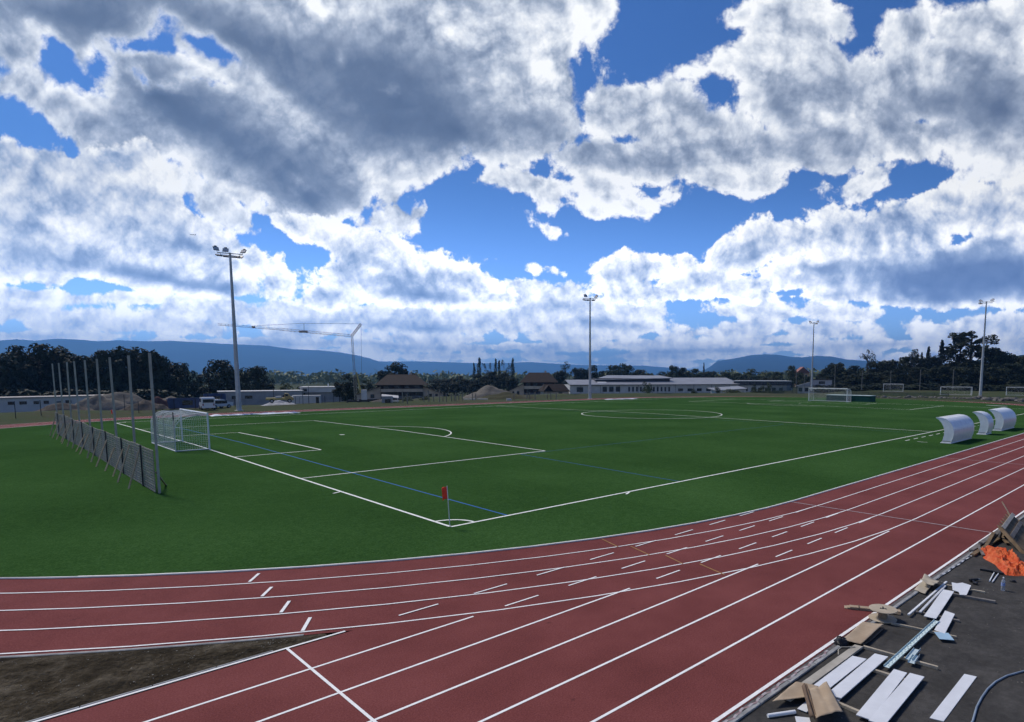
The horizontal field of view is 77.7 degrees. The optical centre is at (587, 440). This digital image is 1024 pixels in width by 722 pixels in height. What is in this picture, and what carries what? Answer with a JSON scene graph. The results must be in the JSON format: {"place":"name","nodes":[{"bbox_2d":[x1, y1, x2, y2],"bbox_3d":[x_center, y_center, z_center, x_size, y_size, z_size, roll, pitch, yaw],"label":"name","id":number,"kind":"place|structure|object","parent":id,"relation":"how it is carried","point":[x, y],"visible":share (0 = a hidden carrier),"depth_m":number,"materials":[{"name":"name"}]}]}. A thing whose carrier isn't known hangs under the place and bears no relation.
{"place":"outdoors","nodes":[
{"label":"outdoors","id":0,"kind":"place"},
{"bbox_2d":[0,339,418,375],"bbox_3d":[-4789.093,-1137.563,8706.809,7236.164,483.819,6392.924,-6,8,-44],"label":"mountain range","id":1,"kind":"structure","parent":0,"point":[196,356],"depth_m":7763.88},
{"bbox_2d":[0,396,1023,655],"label":"running track","id":2,"kind":"structure","parent":0,"point":[26,618],"depth_m":15.46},
{"bbox_2d":[248,573,376,721],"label":"start marks","id":3,"kind":"object","parent":2,"relation":"on","point":[320,675],"visible":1,"depth_m":11.53,"materials":[{"name":"white paint"}]},
{"bbox_2d":[0,396,1023,653],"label":"lane lines","id":4,"kind":"object","parent":2,"relation":"on","point":[474,578],"visible":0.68,"depth_m":16.15,"materials":[{"name":"white paint"}]},
{"bbox_2d":[0,397,1023,578],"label":"track kerb","id":5,"kind":"structure","parent":2,"relation":"on","point":[90,576],"depth_m":18.91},
{"bbox_2d":[0,375,1023,721],"bbox_3d":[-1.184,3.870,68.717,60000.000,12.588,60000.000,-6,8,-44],"label":"ground","id":6,"kind":"structure","parent":0,"point":[48,417],"depth_m":128.78,"materials":[{"name":"brown soil"}]},
{"bbox_2d":[0,352,31,392],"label":"broadleaf tree","id":7,"kind":"object","parent":6,"relation":"on","point":[9,364],"visible":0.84,"depth_m":145.82,"materials":[{"name":"green plant"}]},
{"bbox_2d":[0,388,38,396],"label":"shrub","id":8,"kind":"object","parent":6,"relation":"on","point":[7,392],"visible":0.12,"depth_m":141.05,"materials":[{"name":"green plant"}]},
{"bbox_2d":[5,345,53,390],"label":"broadleaf tree","id":9,"kind":"object","parent":6,"relation":"on","point":[16,349],"visible":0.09,"depth_m":154.91,"materials":[{"name":"green plant"}]},
{"bbox_2d":[16,343,64,395],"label":"broadleaf tree","id":10,"kind":"object","parent":6,"relation":"on","point":[38,367],"visible":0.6,"depth_m":153.33,"materials":[{"name":"green plant"}]},
{"bbox_2d":[0,394,103,412],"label":"white site building","id":11,"kind":"structure","parent":6,"relation":"on","point":[27,403],"depth_m":112.40,"materials":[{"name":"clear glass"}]},
{"bbox_2d":[39,345,74,390],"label":"broadleaf tree","id":12,"kind":"object","parent":6,"relation":"on","point":[63,351],"visible":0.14,"depth_m":162.41,"materials":[{"name":"green plant"}]},
{"bbox_2d":[36,403,92,410],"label":"spoil heap","id":13,"kind":"object","parent":6,"relation":"on","point":[51,407],"visible":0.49,"depth_m":89.85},
{"bbox_2d":[55,353,96,391],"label":"broadleaf tree","id":14,"kind":"object","parent":6,"relation":"on","point":[79,366],"visible":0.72,"depth_m":157.42,"materials":[{"name":"green plant"}]},
{"bbox_2d":[74,395,129,409],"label":"spoil heap","id":15,"kind":"object","parent":6,"relation":"on","point":[106,403],"visible":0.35,"depth_m":97.06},
{"bbox_2d":[91,349,132,391],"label":"broadleaf tree","id":16,"kind":"object","parent":6,"relation":"on","point":[101,356],"visible":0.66,"depth_m":161.07,"materials":[{"name":"green plant"}]},
{"bbox_2d":[103,392,147,403],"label":"spoil heap","id":17,"kind":"object","parent":6,"relation":"on","point":[119,396],"visible":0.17,"depth_m":103.80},
{"bbox_2d":[106,346,163,390],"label":"broadleaf tree","id":18,"kind":"object","parent":6,"relation":"on","point":[138,373],"visible":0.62,"depth_m":165.84,"materials":[{"name":"green plant"}]},
{"bbox_2d":[121,399,168,410],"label":"spoil heap","id":19,"kind":"object","parent":6,"relation":"on","point":[144,404],"visible":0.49,"depth_m":95.90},
{"bbox_2d":[0,634,303,721],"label":"track edging","id":20,"kind":"object","parent":6,"relation":"on","point":[82,652],"visible":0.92,"depth_m":12.16,"materials":[{"name":"concrete"}]},
{"bbox_2d":[134,387,172,400],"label":"shrub","id":21,"kind":"object","parent":6,"relation":"on","point":[145,393],"visible":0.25,"depth_m":155.54,"materials":[{"name":"green plant"}]},
{"bbox_2d":[143,349,176,391],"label":"broadleaf tree","id":22,"kind":"object","parent":6,"relation":"on","point":[161,373],"visible":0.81,"depth_m":167.58,"materials":[{"name":"green plant"}]},
{"bbox_2d":[0,634,326,721],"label":"soil patch","id":23,"kind":"object","parent":6,"relation":"on","point":[102,675],"visible":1,"depth_m":11.44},
{"bbox_2d":[155,390,193,398],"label":"shrub","id":24,"kind":"object","parent":6,"relation":"on","point":[168,393],"visible":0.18,"depth_m":159.11,"materials":[{"name":"green plant"}]},
{"bbox_2d":[167,398,198,408],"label":"blue skip","id":25,"kind":"object","parent":6,"relation":"on","point":[174,403],"visible":0.78,"depth_m":96.80,"materials":[{"name":"paint"}]},
{"bbox_2d":[169,363,197,396],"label":"broadleaf tree","id":26,"kind":"object","parent":6,"relation":"on","point":[185,381],"visible":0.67,"depth_m":171.08,"materials":[{"name":"green plant"}]},
{"bbox_2d":[199,397,215,409],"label":"parked van","id":27,"kind":"object","parent":6,"relation":"on","point":[206,402],"visible":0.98,"depth_m":94.12,"materials":[{"name":"white paint"}]},
{"bbox_2d":[196,359,234,394],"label":"broadleaf tree","id":28,"kind":"object","parent":6,"relation":"on","point":[227,371],"visible":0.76,"depth_m":179.20,"materials":[{"name":"green plant"}]},
{"bbox_2d":[212,245,246,410],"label":"floodlight mast","id":29,"kind":"object","parent":6,"relation":"on","point":[237,376],"visible":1,"depth_m":93.69,"materials":[{"name":"metal"}]},
{"bbox_2d":[239,366,267,389],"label":"broadleaf tree","id":30,"kind":"object","parent":6,"relation":"on","point":[256,373],"visible":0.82,"depth_m":178.83,"materials":[{"name":"green plant"}]},
{"bbox_2d":[217,390,303,404],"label":"grey shell building","id":31,"kind":"structure","parent":6,"relation":"on","point":[253,397],"depth_m":146.05,"materials":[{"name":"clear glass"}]},
{"bbox_2d":[218,323,368,402],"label":"self erecting crane","id":32,"kind":"object","parent":6,"relation":"on","point":[363,395],"visible":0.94,"depth_m":122.56,"materials":[{"name":"metal"}]},
{"bbox_2d":[300,384,350,402],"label":"flat roofed house","id":33,"kind":"structure","parent":6,"relation":"on","point":[325,391],"depth_m":158.34,"materials":[{"name":"white concrete"}]},
{"bbox_2d":[339,373,359,400],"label":"broadleaf tree","id":34,"kind":"object","parent":6,"relation":"on","point":[350,393],"visible":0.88,"depth_m":139.29,"materials":[{"name":"green plant"}]},
{"bbox_2d":[384,362,408,373],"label":"broadleaf tree","id":35,"kind":"object","parent":6,"relation":"on","point":[396,367],"visible":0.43,"depth_m":253.74,"materials":[{"name":"green plant"}]},
{"bbox_2d":[357,373,445,400],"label":"chalet","id":36,"kind":"object","parent":6,"relation":"on","point":[410,384],"visible":0.79,"depth_m":221.99,"materials":[{"name":"brown tile"}]},
{"bbox_2d":[463,385,508,398],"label":"spoil heap","id":37,"kind":"object","parent":6,"relation":"on","point":[486,390],"visible":0.49,"depth_m":146.36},
{"bbox_2d":[493,372,510,389],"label":"broadleaf tree","id":38,"kind":"object","parent":6,"relation":"on","point":[501,379],"visible":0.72,"depth_m":276.19,"materials":[{"name":"green plant"}]},
{"bbox_2d":[476,392,540,399],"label":"spoil heap","id":39,"kind":"object","parent":6,"relation":"on","point":[503,395],"visible":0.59,"depth_m":142.81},
{"bbox_2d":[0,397,1023,576],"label":"turf pitch","id":40,"kind":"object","parent":6,"relation":"on","point":[66,510],"visible":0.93,"depth_m":33.26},
{"bbox_2d":[49,353,166,492],"bbox_3d":[-33.300,-2.177,41.961,1.688,6.332,40.340,-6,8,-44],"label":"ball stop fence","id":41,"kind":"object","parent":40,"relation":"on","point":[121,459],"visible":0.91,"depth_m":34.95,"materials":[{"name":"grey metal"}]},
{"bbox_2d":[151,409,209,451],"bbox_3d":[-29.541,-0.868,45.569,2.100,2.560,7.560,-6,8,-44],"label":"football goal","id":42,"kind":"object","parent":40,"relation":"on","point":[176,413],"visible":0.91,"depth_m":43.96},
{"bbox_2d":[156,410,863,514],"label":"blue markings","id":43,"kind":"object","parent":40,"relation":"on","point":[432,494],"visible":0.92,"depth_m":34.81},
{"bbox_2d":[117,398,1020,526],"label":"pitch markings","id":44,"kind":"object","parent":40,"relation":"on","point":[493,456],"visible":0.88,"depth_m":36.10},
{"bbox_2d":[849,395,875,401],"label":"equipment box","id":45,"kind":"object","parent":40,"relation":"on","point":[864,398],"visible":0.77,"depth_m":119.24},
{"bbox_2d":[936,414,973,443],"bbox_3d":[29.926,-1.019,51.250,5.800,2.010,1.322,-6,8,-44],"label":"team shelter","id":46,"kind":"object","parent":40,"relation":"on","point":[958,427],"visible":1,"depth_m":50.02,"materials":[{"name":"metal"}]},
{"bbox_2d":[973,411,993,434],"bbox_3d":[35.798,-1.633,57.048,1.850,2.010,1.322,-6,8,-44],"label":"team shelter","id":47,"kind":"object","parent":40,"relation":"on","point":[986,423],"visible":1,"depth_m":56.39,"materials":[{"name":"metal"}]},
{"bbox_2d":[989,408,1015,430],"bbox_3d":[40.854,-2.161,62.040,5.300,2.010,1.322,-6,8,-44],"label":"team shelter","id":48,"kind":"object","parent":40,"relation":"on","point":[1005,418],"visible":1,"depth_m":60.59,"materials":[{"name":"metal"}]},
{"bbox_2d":[186,366,866,384],"bbox_3d":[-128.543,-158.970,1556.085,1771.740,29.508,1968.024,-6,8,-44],"label":"valley wood","id":49,"kind":"object","parent":6,"relation":"on","point":[311,378],"visible":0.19,"depth_m":638.13,"materials":[{"name":"green plant"}]},
{"bbox_2d":[43,434,1023,721],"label":"track straight","id":50,"kind":"object","parent":6,"relation":"on","point":[719,684],"visible":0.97,"depth_m":13.44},
{"bbox_2d":[32,485,1023,721],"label":"straight lines","id":51,"kind":"object","parent":50,"relation":"on","point":[736,706],"visible":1,"depth_m":12.41,"materials":[{"name":"white paint"}]},
{"bbox_2d":[509,371,569,394],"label":"chalet","id":52,"kind":"object","parent":6,"relation":"on","point":[533,383],"visible":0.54,"depth_m":234.39,"materials":[{"name":"brown tile"}]},
{"bbox_2d":[538,384,569,393],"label":"brown roofed annex","id":53,"kind":"object","parent":6,"relation":"on","point":[553,388],"visible":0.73,"depth_m":214.76,"materials":[{"name":"beige paint"}]},
{"bbox_2d":[570,368,588,379],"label":"broadleaf tree","id":54,"kind":"object","parent":6,"relation":"on","point":[580,374],"visible":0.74,"depth_m":341.27,"materials":[{"name":"green plant"}]},
{"bbox_2d":[582,294,597,398],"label":"floodlight mast","id":55,"kind":"object","parent":6,"relation":"on","point":[588,299],"visible":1,"depth_m":140.07,"materials":[{"name":"metal"}]},
{"bbox_2d":[562,375,739,393],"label":"school hall","id":56,"kind":"structure","parent":6,"relation":"on","point":[624,384],"depth_m":311.11,"materials":[{"name":"metal"}]},
{"bbox_2d":[707,386,747,392],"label":"ramp building","id":57,"kind":"structure","parent":6,"relation":"on","point":[736,388],"depth_m":278.98,"materials":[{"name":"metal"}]},
{"bbox_2d":[733,380,791,391],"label":"flat roofed building","id":58,"kind":"structure","parent":6,"relation":"on","point":[758,383],"depth_m":316.36,"materials":[{"name":"white glass"}]},
{"bbox_2d":[797,379,832,392],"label":"clubhouse","id":59,"kind":"structure","parent":6,"relation":"on","point":[817,382],"depth_m":235.46,"materials":[{"name":"metal"}]},
{"bbox_2d":[825,362,845,379],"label":"broadleaf tree","id":60,"kind":"object","parent":6,"relation":"on","point":[831,368],"visible":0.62,"depth_m":275.89,"materials":[{"name":"green plant"}]},
{"bbox_2d":[838,373,861,385],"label":"broadleaf tree","id":61,"kind":"object","parent":6,"relation":"on","point":[855,380],"visible":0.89,"depth_m":242.35,"materials":[{"name":"green plant"}]},
{"bbox_2d":[852,384,882,390],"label":"shrub","id":62,"kind":"object","parent":6,"relation":"on","point":[873,387],"visible":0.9,"depth_m":221.77,"materials":[{"name":"green plant"}]},
{"bbox_2d":[857,372,883,384],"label":"broadleaf tree","id":63,"kind":"object","parent":6,"relation":"on","point":[871,378],"visible":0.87,"depth_m":241.57,"materials":[{"name":"green plant"}]},
{"bbox_2d":[720,513,1023,721],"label":"gutter strip","id":64,"kind":"object","parent":6,"relation":"on","point":[832,646],"depth_m":12.35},
{"bbox_2d":[723,650,827,721],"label":"barrier tape","id":65,"kind":"object","parent":64,"relation":"on","point":[773,689],"visible":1,"depth_m":10.87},
{"bbox_2d":[728,515,1023,721],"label":"concrete kerb","id":66,"kind":"structure","parent":6,"relation":"on","point":[761,701],"depth_m":11.53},
{"bbox_2d":[738,518,1023,721],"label":"asphalt apron","id":67,"kind":"object","parent":6,"relation":"on","point":[992,651],"visible":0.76,"depth_m":12.15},
{"bbox_2d":[787,644,862,701],"bbox_3d":[4.363,4.197,11.526,2.920,0.045,0.155,-6,8,-44],"label":"weathered plank","id":68,"kind":"object","parent":67,"relation":"on","point":[821,673],"visible":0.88,"depth_m":11.67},
{"bbox_2d":[773,682,817,700],"bbox_3d":[3.517,4.244,10.545,1.007,0.033,0.459,-6,8,-44],"label":"cardboard sheet","id":69,"kind":"object","parent":68,"relation":"on","point":[794,691],"visible":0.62,"depth_m":10.62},
{"bbox_2d":[809,681,842,717],"bbox_3d":[3.853,4.200,10.199,0.438,0.092,1.268,1,6,13],"label":"cardboard sheet","id":70,"kind":"object","parent":69,"relation":"on","point":[824,701],"visible":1,"depth_m":10.17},
{"bbox_2d":[802,683,817,719],"bbox_3d":[3.578,4.201,10.191,0.118,0.080,1.077,1,6,11],"label":"cardboard sheet","id":71,"kind":"object","parent":70,"relation":"attached to","point":[809,703],"visible":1,"depth_m":10.11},
{"bbox_2d":[838,701,858,713],"bbox_3d":[4.175,4.334,10.347,0.060,0.055,1.407,-5,8,-39],"label":"timber batten","id":72,"kind":"object","parent":67,"relation":"on","point":[849,708],"visible":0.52,"depth_m":10.24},
{"bbox_2d":[814,656,866,687],"bbox_3d":[4.543,4.192,11.365,1.849,0.018,0.245,-6,8,-44],"label":"white board","id":73,"kind":"object","parent":72,"relation":"on","point":[841,671],"visible":0.68,"depth_m":11.41,"materials":[{"name":"laminate"}]},
{"bbox_2d":[856,669,906,719],"bbox_3d":[5.011,4.264,10.671,0.225,0.018,2.056,5,8,41],"label":"white board","id":74,"kind":"object","parent":72,"relation":"on","point":[882,693],"visible":1,"depth_m":10.59,"materials":[{"name":"laminate"}]},
{"bbox_2d":[869,673,923,721],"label":"white board","id":75,"kind":"object","parent":72,"relation":"on","point":[890,706],"visible":1,"depth_m":10.43,"materials":[{"name":"laminate"}]},
{"bbox_2d":[849,627,883,644],"bbox_3d":[5.778,4.018,13.098,0.382,0.034,1.226,6,8,43],"label":"cardboard sheet","id":76,"kind":"object","parent":67,"relation":"on","point":[874,634],"visible":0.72,"depth_m":13.02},
{"bbox_2d":[845,622,882,643],"bbox_3d":[5.740,3.970,13.116,0.387,0.049,1.408,5,8,42],"label":"cardboard sheet","id":77,"kind":"object","parent":76,"relation":"on","point":[861,633],"visible":1,"depth_m":13.08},
{"bbox_2d":[858,664,904,680],"bbox_3d":[5.395,4.221,11.412,1.000,0.055,0.060,6,8,44],"label":"timber batten","id":78,"kind":"object","parent":67,"relation":"on","point":[880,672],"visible":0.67,"depth_m":11.44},
{"bbox_2d":[832,654,887,698],"bbox_3d":[4.878,4.194,11.311,0.235,0.020,2.210,6,8,44],"label":"white board","id":79,"kind":"object","parent":78,"relation":"on","point":[851,681],"visible":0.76,"depth_m":11.25,"materials":[{"name":"laminate"}]},
{"bbox_2d":[868,604,897,623],"bbox_3d":[6.564,3.825,13.996,0.580,0.255,0.580,2,7,22],"label":"cable spool","id":80,"kind":"object","parent":67,"relation":"on","point":[882,615],"visible":1,"depth_m":13.92,"materials":[{"name":"brown wood"}]},
{"bbox_2d":[863,645,938,669],"bbox_3d":[5.984,4.147,12.091,1.341,0.060,0.056,6,8,42],"label":"timber batten","id":81,"kind":"object","parent":67,"relation":"on","point":[925,664],"visible":0.9,"depth_m":12.15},
{"bbox_2d":[884,620,939,667],"bbox_3d":[6.570,4.037,12.678,0.110,0.030,3.060,6,8,44],"label":"perforated rail","id":82,"kind":"object","parent":81,"relation":"on","point":[899,654],"visible":1,"depth_m":12.55,"materials":[{"name":"silver metal"}]},
{"bbox_2d":[914,610,959,621],"bbox_3d":[7.830,3.935,14.139,0.906,0.050,0.060,5,8,39],"label":"timber batten","id":83,"kind":"object","parent":67,"relation":"on","point":[939,616],"visible":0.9,"depth_m":14.09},
{"bbox_2d":[924,589,953,618],"bbox_3d":[8.299,3.826,14.844,0.245,0.016,2.244,5,8,39],"label":"white board","id":84,"kind":"object","parent":83,"relation":"on","point":[938,605],"visible":1,"depth_m":14.74,"materials":[{"name":"laminate"}]},
{"bbox_2d":[934,611,954,633],"bbox_3d":[7.793,3.945,13.735,0.210,0.016,1.470,5,8,37],"label":"white board","id":85,"kind":"object","parent":83,"relation":"on","point":[943,624],"visible":1,"depth_m":13.68,"materials":[{"name":"laminate"}]},
{"bbox_2d":[930,674,976,721],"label":"white board","id":86,"kind":"object","parent":67,"relation":"on","point":[944,709],"visible":1,"depth_m":10.59,"materials":[{"name":"laminate"}]},
{"bbox_2d":[952,593,995,603],"bbox_3d":[9.298,3.806,15.314,1.041,0.060,0.090,5,8,37],"label":"timber batten","id":87,"kind":"object","parent":67,"relation":"on","point":[975,598],"visible":0.83,"depth_m":15.22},
{"bbox_2d":[952,582,970,594],"bbox_3d":[9.402,3.713,15.809,0.428,0.014,1.068,3,7,28],"label":"notched offcut","id":88,"kind":"object","parent":87,"relation":"on","point":[962,588],"visible":1,"depth_m":15.89,"materials":[{"name":"white laminate"}]},
{"bbox_2d":[971,670,1023,721],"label":"hose","id":89,"kind":"object","parent":67,"relation":"on","point":[984,693],"visible":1,"depth_m":10.85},
{"bbox_2d":[981,545,1023,575],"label":"orange sheet","id":90,"kind":"object","parent":67,"relation":"on","point":[1009,562],"visible":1,"depth_m":18.18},
{"bbox_2d":[997,501,1023,553],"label":"slatted frame","id":91,"kind":"object","parent":67,"relation":"on","point":[1011,528],"visible":0.98,"depth_m":20.51,"materials":[{"name":"brown wood"}]},
{"bbox_2d":[875,359,897,378],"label":"broadleaf tree","id":92,"kind":"object","parent":6,"relation":"on","point":[884,365],"visible":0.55,"depth_m":260.55,"materials":[{"name":"green plant"}]},
{"bbox_2d":[880,368,910,384],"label":"broadleaf tree","id":93,"kind":"object","parent":6,"relation":"on","point":[894,379],"visible":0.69,"depth_m":232.94,"materials":[{"name":"green plant"}]},
{"bbox_2d":[845,391,948,396],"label":"fence","id":94,"kind":"object","parent":6,"relation":"on","point":[877,393],"visible":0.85,"depth_m":159.79,"materials":[{"name":"metal"}]},
{"bbox_2d":[896,356,914,382],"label":"broadleaf tree","id":95,"kind":"object","parent":6,"relation":"on","point":[904,360],"visible":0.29,"depth_m":255.99,"materials":[{"name":"green plant"}]},
{"bbox_2d":[901,367,929,384],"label":"broadleaf tree","id":96,"kind":"object","parent":6,"relation":"on","point":[914,377],"visible":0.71,"depth_m":233.09,"materials":[{"name":"green plant"}]},
{"bbox_2d":[922,365,952,385],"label":"broadleaf tree","id":97,"kind":"object","parent":6,"relation":"on","point":[938,375],"visible":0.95,"depth_m":226.51,"materials":[{"name":"green plant"}]},
{"bbox_2d":[933,339,946,384],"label":"conifer tree","id":98,"kind":"object","parent":6,"relation":"on","point":[941,353],"visible":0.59,"depth_m":245.59,"materials":[{"name":"green plant"}]},
{"bbox_2d":[944,337,980,373],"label":"spreading tree","id":99,"kind":"object","parent":6,"relation":"on","point":[950,351],"visible":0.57,"depth_m":247.80,"materials":[{"name":"green plant"}]},
{"bbox_2d":[946,366,983,384],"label":"broadleaf tree","id":100,"kind":"object","parent":6,"relation":"on","point":[960,377],"visible":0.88,"depth_m":218.45,"materials":[{"name":"green plant"}]},
{"bbox_2d":[950,383,996,390],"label":"shrub","id":101,"kind":"object","parent":6,"relation":"on","point":[966,386],"visible":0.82,"depth_m":207.98,"materials":[{"name":"green plant"}]},
{"bbox_2d":[947,331,1001,376],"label":"spreading tree","id":102,"kind":"object","parent":6,"relation":"on","point":[960,341],"visible":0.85,"depth_m":236.90,"materials":[{"name":"green plant"}]},
{"bbox_2d":[978,298,994,394],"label":"floodlight mast","id":103,"kind":"object","parent":6,"relation":"on","point":[982,365],"visible":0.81,"depth_m":153.01,"materials":[{"name":"metal"}]},
{"bbox_2d":[974,364,1007,385],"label":"broadleaf tree","id":104,"kind":"object","parent":6,"relation":"on","point":[991,379],"visible":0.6,"depth_m":217.79,"materials":[{"name":"green plant"}]},
{"bbox_2d":[988,351,1016,383],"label":"broadleaf tree","id":105,"kind":"object","parent":6,"relation":"on","point":[1003,356],"visible":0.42,"depth_m":231.65,"materials":[{"name":"green plant"}]},
{"bbox_2d":[994,363,1023,384],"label":"broadleaf tree","id":106,"kind":"object","parent":6,"relation":"on","point":[1006,370],"visible":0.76,"depth_m":211.72,"materials":[{"name":"green plant"}]},
{"bbox_2d":[0,0,1023,370],"label":"sky","id":107,"kind":"structure","parent":0,"point":[448,180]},
{"bbox_2d":[379,361,693,374],"bbox_3d":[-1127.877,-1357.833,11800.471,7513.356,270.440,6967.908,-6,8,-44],"label":"mountain range","id":108,"kind":"structure","parent":0,"point":[421,367],"depth_m":11325.81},
{"bbox_2d":[697,354,907,374],"bbox_3d":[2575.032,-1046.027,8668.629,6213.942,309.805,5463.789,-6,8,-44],"label":"mountain range","id":109,"kind":"structure","parent":0,"point":[768,363],"depth_m":7515.34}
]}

